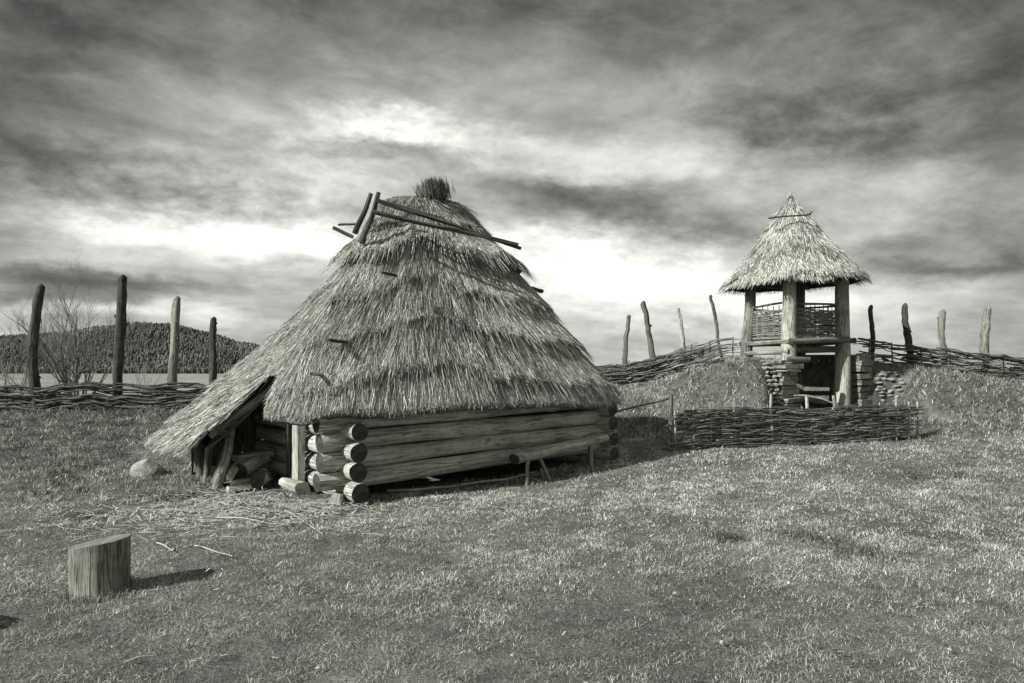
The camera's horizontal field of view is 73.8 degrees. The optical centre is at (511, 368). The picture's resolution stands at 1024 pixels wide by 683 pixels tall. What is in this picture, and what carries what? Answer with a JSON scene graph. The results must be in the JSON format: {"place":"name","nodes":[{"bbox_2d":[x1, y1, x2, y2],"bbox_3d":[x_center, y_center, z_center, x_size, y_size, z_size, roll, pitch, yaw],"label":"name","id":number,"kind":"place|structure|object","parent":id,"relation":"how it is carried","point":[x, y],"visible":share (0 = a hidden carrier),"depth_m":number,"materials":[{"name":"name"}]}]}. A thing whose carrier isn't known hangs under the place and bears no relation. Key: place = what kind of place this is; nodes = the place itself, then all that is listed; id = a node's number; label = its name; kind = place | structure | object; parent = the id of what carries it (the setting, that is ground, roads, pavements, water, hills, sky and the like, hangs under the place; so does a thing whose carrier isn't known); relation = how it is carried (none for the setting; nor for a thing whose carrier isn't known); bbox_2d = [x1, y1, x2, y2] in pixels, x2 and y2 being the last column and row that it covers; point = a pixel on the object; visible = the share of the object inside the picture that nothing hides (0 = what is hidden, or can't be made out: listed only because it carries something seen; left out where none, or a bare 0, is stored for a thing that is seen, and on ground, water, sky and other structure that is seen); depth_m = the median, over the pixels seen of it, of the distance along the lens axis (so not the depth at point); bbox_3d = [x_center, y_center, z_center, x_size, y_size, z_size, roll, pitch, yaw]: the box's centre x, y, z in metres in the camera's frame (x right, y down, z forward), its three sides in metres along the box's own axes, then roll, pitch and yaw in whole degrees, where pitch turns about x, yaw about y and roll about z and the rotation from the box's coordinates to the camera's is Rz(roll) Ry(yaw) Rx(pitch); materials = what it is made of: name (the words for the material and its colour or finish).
{"place":"outdoors","nodes":[
{"label":"outdoors","id":0,"kind":"place"},
{"bbox_2d":[0,374,609,395],"bbox_3d":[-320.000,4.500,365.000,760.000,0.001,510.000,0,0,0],"label":"field","id":1,"kind":"structure","parent":0,"point":[192,378],"depth_m":268.72,"materials":[{"name":"grey plant"}]},
{"bbox_2d":[0,445,1016,682],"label":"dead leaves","id":2,"kind":"object","parent":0,"point":[316,667],"visible":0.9,"depth_m":5.87,"materials":[{"name":"plant"}]},
{"bbox_2d":[0,353,1023,682],"bbox_3d":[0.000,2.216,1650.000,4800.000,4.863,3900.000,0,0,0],"label":"ground","id":3,"kind":"structure","parent":0,"point":[614,604],"depth_m":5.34,"materials":[{"name":"grey plant"}]},
{"bbox_2d":[0,271,57,394],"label":"bare bush","id":4,"kind":"object","parent":3,"relation":"on","point":[6,374],"visible":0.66,"depth_m":17.07,"materials":[{"name":"grey plant"}]},
{"bbox_2d":[25,284,44,411],"bbox_3d":[-10.196,-0.282,14.607,0.400,3.035,0.279,0,0,0],"label":"palisade post","id":5,"kind":"object","parent":3,"relation":"on","point":[31,364],"visible":0.91,"depth_m":14.52,"materials":[{"name":"grey wood"}]},
{"bbox_2d":[0,318,83,394],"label":"bare bush","id":6,"kind":"object","parent":3,"relation":"on","point":[20,363],"visible":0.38,"depth_m":19.82,"materials":[{"name":"grey plant"}]},
{"bbox_2d":[0,235,150,395],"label":"bare tree","id":7,"kind":"object","parent":3,"relation":"on","point":[66,374],"visible":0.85,"depth_m":17.29,"materials":[{"name":"grey plant"}]},
{"bbox_2d":[68,534,130,600],"bbox_3d":[-2.979,1.448,4.937,0.402,0.451,0.425,0,0,0],"label":"chopping block","id":8,"kind":"object","parent":3,"relation":"on","point":[96,567],"depth_m":4.79,"materials":[{"name":"grey wood"}]},
{"bbox_2d":[0,381,207,413],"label":"wattle fence","id":9,"kind":"object","parent":3,"relation":"on","point":[55,397],"visible":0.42,"depth_m":14.71,"materials":[{"name":"grey plant"}]},
{"bbox_2d":[112,275,127,413],"bbox_3d":[-8.579,-0.420,14.909,0.361,3.245,0.276,0,0,0],"label":"palisade post","id":10,"kind":"object","parent":3,"relation":"on","point":[121,325],"visible":0.87,"depth_m":14.82,"materials":[{"name":"grey wood"}]},
{"bbox_2d":[111,353,164,395],"bbox_3d":[-10.037,0.287,18.220,1.549,1.892,1.843,0,0,0],"label":"bare bush","id":11,"kind":"object","parent":3,"relation":"on","point":[143,374],"visible":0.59,"depth_m":18.60,"materials":[{"name":"grey plant"}]},
{"bbox_2d":[123,655,153,662],"bbox_3d":[-2.050,1.595,3.747,0.149,0.026,0.013,0,0,-26],"label":"dry stick","id":12,"kind":"object","parent":3,"relation":"on","point":[128,660],"visible":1,"depth_m":3.74,"materials":[{"name":"grey wood"}]},
{"bbox_2d":[130,459,166,476],"bbox_3d":[-5.348,1.515,10.006,0.396,0.374,0.401,0,0,16],"label":"rock","id":13,"kind":"object","parent":3,"relation":"on","point":[143,467],"visible":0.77,"depth_m":9.89,"materials":[{"name":"stone"}]},
{"bbox_2d":[166,296,180,408],"bbox_3d":[-7.548,-0.212,15.200,0.303,2.794,0.223,0,0,-28],"label":"palisade post","id":14,"kind":"object","parent":3,"relation":"on","point":[173,363],"visible":0.78,"depth_m":15.13,"materials":[{"name":"grey wood"}]},
{"bbox_2d":[208,317,217,384],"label":"palisade post","id":15,"kind":"object","parent":3,"relation":"on","point":[212,353],"visible":0.74,"depth_m":16.96,"materials":[{"name":"grey wood"}]},
{"bbox_2d":[194,545,232,556],"bbox_3d":[-2.557,1.560,5.826,0.637,0.025,0.016,0,0,39],"label":"dry stick","id":16,"kind":"object","parent":3,"relation":"on","point":[212,550],"visible":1,"depth_m":5.82,"materials":[{"name":"grey wood"}]},
{"bbox_2d":[202,465,231,477],"bbox_3d":[-4.166,1.488,9.900,0.163,0.176,0.603,0,0,43],"label":"split log","id":17,"kind":"object","parent":3,"relation":"on","point":[213,468],"visible":0.12,"depth_m":9.73,"materials":[{"name":"grey wood"}]},
{"bbox_2d":[211,446,223,483],"bbox_3d":[-3.979,1.325,9.309,0.214,0.515,0.166,0,0,-37],"label":"leaning plank","id":18,"kind":"object","parent":3,"relation":"on","point":[217,466],"visible":0.23,"depth_m":9.33,"materials":[{"name":"grey wood"}]},
{"bbox_2d":[201,535,270,540],"bbox_3d":[-2.530,1.556,6.257,0.613,0.032,0.018,0,0,-7],"label":"dry stick","id":19,"kind":"object","parent":3,"relation":"on","point":[233,536],"visible":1,"depth_m":6.25,"materials":[{"name":"grey wood"}]},
{"bbox_2d":[223,476,250,487],"bbox_3d":[-3.580,1.528,9.230,0.203,0.104,0.634,0,0,32],"label":"split log","id":20,"kind":"object","parent":3,"relation":"on","point":[243,481],"visible":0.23,"depth_m":9.06,"materials":[{"name":"grey wood"}]},
{"bbox_2d":[226,457,242,480],"bbox_3d":[-3.756,1.370,9.262,0.107,0.272,0.396,0,0,0],"label":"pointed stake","id":21,"kind":"object","parent":20,"relation":"on","point":[232,472],"visible":0.9,"depth_m":9.17,"materials":[{"name":"wood"}]},
{"bbox_2d":[236,452,269,478],"bbox_3d":[-3.601,1.349,9.478,0.220,0.310,0.532,0,0,18],"label":"split log","id":22,"kind":"object","parent":20,"relation":"on","point":[247,467],"visible":0.96,"depth_m":9.36,"materials":[{"name":"grey wood"}]},
{"bbox_2d":[232,449,273,460],"bbox_3d":[-3.669,1.240,9.677,0.244,0.130,0.514,0,0,40],"label":"split log","id":23,"kind":"object","parent":22,"relation":"on","point":[246,455],"visible":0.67,"depth_m":9.59,"materials":[{"name":"grey wood"}]},
{"bbox_2d":[226,484,251,493],"bbox_3d":[-3.544,1.570,8.878,0.302,0.110,0.108,0,0,-44],"label":"wood chunk","id":24,"kind":"object","parent":3,"relation":"on","point":[236,488],"visible":0.88,"depth_m":8.85,"materials":[{"name":"grey wood"}]},
{"bbox_2d":[215,517,284,524],"bbox_3d":[-2.687,1.553,6.964,0.948,0.039,0.029,0,0,25],"label":"dry stick","id":25,"kind":"object","parent":3,"relation":"on","point":[249,519],"visible":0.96,"depth_m":6.97,"materials":[{"name":"grey wood"}]},
{"bbox_2d":[249,468,272,486],"bbox_3d":[-3.338,1.466,9.152,0.285,0.300,0.372,0,0,0],"label":"log","id":26,"kind":"object","parent":3,"relation":"on","point":[261,477],"depth_m":8.99,"materials":[{"name":"grey wood"}]},
{"bbox_2d":[232,521,312,530],"bbox_3d":[-2.336,1.544,6.703,0.766,0.030,0.024,0,0,-31],"label":"dry stick","id":27,"kind":"object","parent":3,"relation":"on","point":[267,525],"visible":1,"depth_m":6.65,"materials":[{"name":"grey wood"}]},
{"bbox_2d":[284,510,322,533],"bbox_3d":[-2.139,1.566,6.991,0.033,0.037,1.418,0,0,-32],"label":"dry stick","id":28,"kind":"object","parent":3,"relation":"on","point":[302,519],"visible":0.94,"depth_m":7.09,"materials":[{"name":"grey wood"}]},
{"bbox_2d":[301,504,346,517],"bbox_3d":[-2.071,1.578,7.584,0.022,0.034,0.850,0,0,20],"label":"dry stick","id":29,"kind":"object","parent":3,"relation":"on","point":[321,511],"visible":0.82,"depth_m":7.46,"materials":[{"name":"grey wood"}]},
{"bbox_2d":[322,491,381,514],"bbox_3d":[-1.921,1.583,8.074,0.022,0.035,1.828,0,0,-35],"label":"dry stick","id":30,"kind":"object","parent":3,"relation":"on","point":[353,504],"visible":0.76,"depth_m":7.90,"materials":[{"name":"grey wood"}]},
{"bbox_2d":[143,176,623,504],"label":"log cabin","id":31,"kind":"object","parent":3,"relation":"on","point":[426,313],"visible":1,"depth_m":9.41,"materials":[{"name":"plant"}]},
{"bbox_2d":[387,471,537,491],"bbox_3d":[-0.544,1.579,9.460,2.446,0.064,0.312,0,0,-34],"label":"fallen pole","id":32,"kind":"object","parent":3,"relation":"on","point":[440,487],"visible":1,"depth_m":9.13,"materials":[{"name":"grey wood"}]},
{"bbox_2d":[0,462,1021,681],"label":"straw litter","id":33,"kind":"object","parent":3,"relation":"on","point":[240,507],"visible":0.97,"depth_m":7.40,"materials":[{"name":"grey plant"}]},
{"bbox_2d":[509,434,608,485],"bbox_3d":[0.743,1.310,9.882,1.815,0.609,0.372,0,0,-42],"label":"half log bench","id":34,"kind":"object","parent":3,"relation":"on","point":[529,455],"visible":0.93,"depth_m":9.68,"materials":[{"name":"grey wood"}]},
{"bbox_2d":[622,315,630,371],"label":"palisade post","id":35,"kind":"object","parent":3,"relation":"on","point":[625,351],"visible":0.75,"depth_m":17.88,"materials":[{"name":"grey wood"}]},
{"bbox_2d":[640,301,658,377],"bbox_3d":[3.622,-0.613,17.903,0.536,2.308,0.227,0,0,0],"label":"palisade post","id":36,"kind":"object","parent":3,"relation":"on","point":[651,351],"visible":0.75,"depth_m":17.84,"materials":[{"name":"grey wood"}]},
{"bbox_2d":[595,337,740,386],"bbox_3d":[3.527,-0.055,17.678,5.070,1.487,0.895,0,0,3],"label":"wattle fence","id":37,"kind":"object","parent":3,"relation":"on","point":[635,372],"visible":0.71,"depth_m":17.68,"materials":[{"name":"grey plant"}]},
{"bbox_2d":[669,396,674,451],"bbox_3d":[2.787,1.046,11.893,0.108,1.133,0.104,0,0,0],"label":"corner stake","id":38,"kind":"object","parent":3,"relation":"on","point":[671,430],"visible":0.77,"depth_m":11.86,"materials":[{"name":"grey wood"}]},
{"bbox_2d":[617,398,668,411],"bbox_3d":[2.280,0.696,12.448,0.044,0.232,2.339,0,0,44],"label":"long rail","id":39,"kind":"object","parent":38,"relation":"attached to","point":[624,409],"visible":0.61,"depth_m":12.49,"materials":[{"name":"grey wood"}]},
{"bbox_2d":[676,307,686,368],"bbox_3d":[4.503,-0.642,17.997,0.371,1.923,0.139,0,0,-13],"label":"palisade post","id":40,"kind":"object","parent":3,"relation":"on","point":[681,328],"visible":0.68,"depth_m":17.94,"materials":[{"name":"grey wood"}]},
{"bbox_2d":[664,508,706,510],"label":"dry stick","id":41,"kind":"object","parent":3,"relation":"on","point":[682,509],"visible":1,"depth_m":7.41,"materials":[{"name":"grey wood"}]},
{"bbox_2d":[709,295,722,361],"bbox_3d":[5.425,-0.947,18.001,0.438,1.992,0.137,0,0,-5],"label":"palisade post","id":42,"kind":"object","parent":3,"relation":"on","point":[714,316],"visible":0.69,"depth_m":17.95,"materials":[{"name":"grey wood"}]},
{"bbox_2d":[660,394,928,451],"bbox_3d":[5.594,1.024,12.914,6.370,1.091,0.285,0,0,-20],"label":"wattle fence","id":43,"kind":"object","parent":3,"relation":"on","point":[768,429],"visible":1,"depth_m":12.76,"materials":[{"name":"grey plant"}]},
{"bbox_2d":[717,191,873,408],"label":"watchtower","id":44,"kind":"structure","parent":3,"relation":"on","point":[794,254],"depth_m":16.41,"materials":[{"name":"grey wood"}]},
{"bbox_2d":[868,305,875,359],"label":"palisade post","id":45,"kind":"object","parent":3,"relation":"on","point":[871,323],"visible":0.69,"depth_m":17.56,"materials":[{"name":"grey wood"}]},
{"bbox_2d":[901,303,913,365],"bbox_3d":[10.388,-0.740,17.901,0.290,1.955,0.213,0,0,0],"label":"palisade post","id":46,"kind":"object","parent":3,"relation":"on","point":[907,331],"visible":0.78,"depth_m":17.86,"materials":[{"name":"grey wood"}]},
{"bbox_2d":[854,338,1023,380],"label":"wattle fence","id":47,"kind":"object","parent":3,"relation":"on","point":[918,358],"visible":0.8,"depth_m":17.90,"materials":[{"name":"grey plant"}]},
{"bbox_2d":[937,309,947,364],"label":"palisade post","id":48,"kind":"object","parent":3,"relation":"on","point":[941,317],"visible":0.62,"depth_m":18.16,"materials":[{"name":"grey wood"}]},
{"bbox_2d":[979,306,990,375],"bbox_3d":[12.768,-0.565,18.397,0.265,2.229,0.266,0,0,0],"label":"palisade post","id":49,"kind":"object","parent":3,"relation":"on","point":[985,331],"visible":0.69,"depth_m":18.35,"materials":[{"name":"grey wood"}]},
{"bbox_2d":[0,0,1023,368],"label":"sky","id":50,"kind":"structure","parent":0,"point":[208,154],"materials":[{"name":"grey"}]},
{"bbox_2d":[7,328,1022,373],"bbox_3d":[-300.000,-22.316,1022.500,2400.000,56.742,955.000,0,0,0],"label":"hill","id":51,"kind":"structure","parent":0,"point":[162,343],"depth_m":683.15,"materials":[{"name":"grey plant"}]},
{"bbox_2d":[0,321,260,373],"bbox_3d":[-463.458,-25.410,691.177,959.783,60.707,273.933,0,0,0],"label":"distant woodland","id":52,"kind":"object","parent":51,"relation":"on","point":[199,364],"visible":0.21,"depth_m":666.22,"materials":[{"name":"grey plant"}]}
]}

